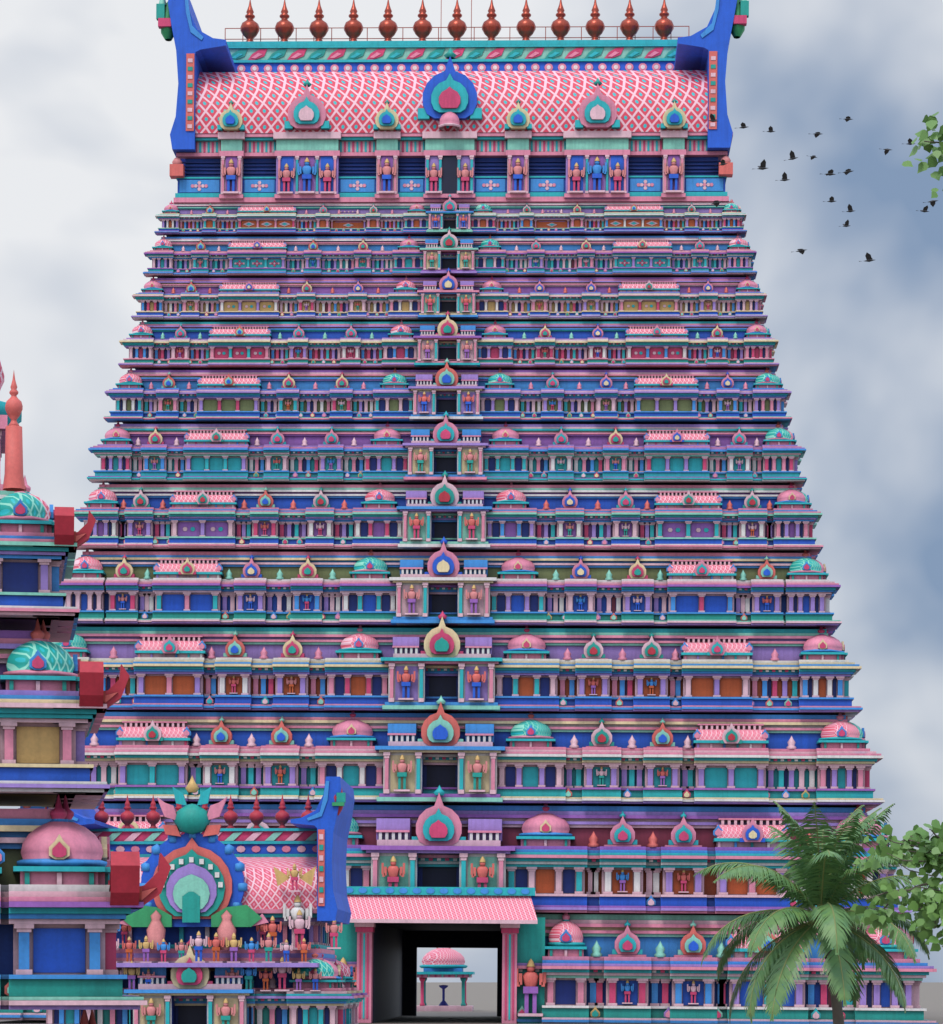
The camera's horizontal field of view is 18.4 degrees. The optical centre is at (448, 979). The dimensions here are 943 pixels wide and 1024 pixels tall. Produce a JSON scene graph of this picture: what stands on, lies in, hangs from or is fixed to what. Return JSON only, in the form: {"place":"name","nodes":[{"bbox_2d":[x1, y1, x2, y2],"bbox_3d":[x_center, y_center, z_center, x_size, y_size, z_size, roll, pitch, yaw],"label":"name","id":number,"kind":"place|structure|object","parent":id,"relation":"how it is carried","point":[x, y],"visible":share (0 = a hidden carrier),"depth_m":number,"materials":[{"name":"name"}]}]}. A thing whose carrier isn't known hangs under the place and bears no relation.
{"place":"outdoors","nodes":[
{"label":"outdoors","id":0,"kind":"place"},
{"bbox_2d":[0,982,942,1023],"bbox_3d":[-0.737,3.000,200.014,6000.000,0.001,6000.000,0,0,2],"label":"ground","id":1,"kind":"structure","parent":0,"point":[481,997],"depth_m":350.33,"materials":[{"name":"grey concrete"}]},
{"bbox_2d":[0,362,170,1023],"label":"tower","id":2,"kind":"structure","parent":1,"relation":"on","point":[73,894],"depth_m":55.68,"materials":[{"name":"multicoloured paint"}]},
{"bbox_2d":[41,776,368,1023],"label":"gopuram","id":3,"kind":"structure","parent":1,"relation":"on","point":[230,924],"depth_m":102.61,"materials":[{"name":"multicoloured paint"}]},
{"bbox_2d":[417,948,474,1010],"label":"domed pavilion","id":4,"kind":"structure","parent":1,"relation":"on","point":[443,963],"depth_m":276.12,"materials":[{"name":"pink paint"}]},
{"bbox_2d":[0,0,937,1023],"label":"temple gateway tower","id":5,"kind":"structure","parent":1,"relation":"on","point":[454,512],"depth_m":206.07,"materials":[{"name":"multicoloured paint"}]},
{"bbox_2d":[693,801,940,1023],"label":"coconut palm","id":6,"kind":"object","parent":1,"relation":"on","point":[819,874],"visible":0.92,"depth_m":129.53,"materials":[{"name":"green plant"}]},
{"bbox_2d":[850,112,942,950],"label":"broadleaf tree","id":7,"kind":"object","parent":1,"relation":"on","point":[923,903],"visible":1,"depth_m":41.39,"materials":[{"name":"green plant"}]},
{"bbox_2d":[0,0,942,981],"label":"sky","id":8,"kind":"structure","parent":0,"point":[89,88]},
{"bbox_2d":[705,114,938,261],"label":"bird flock","id":9,"kind":"object","parent":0,"point":[762,166],"visible":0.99,"depth_m":124.19,"materials":[{"name":"black"}]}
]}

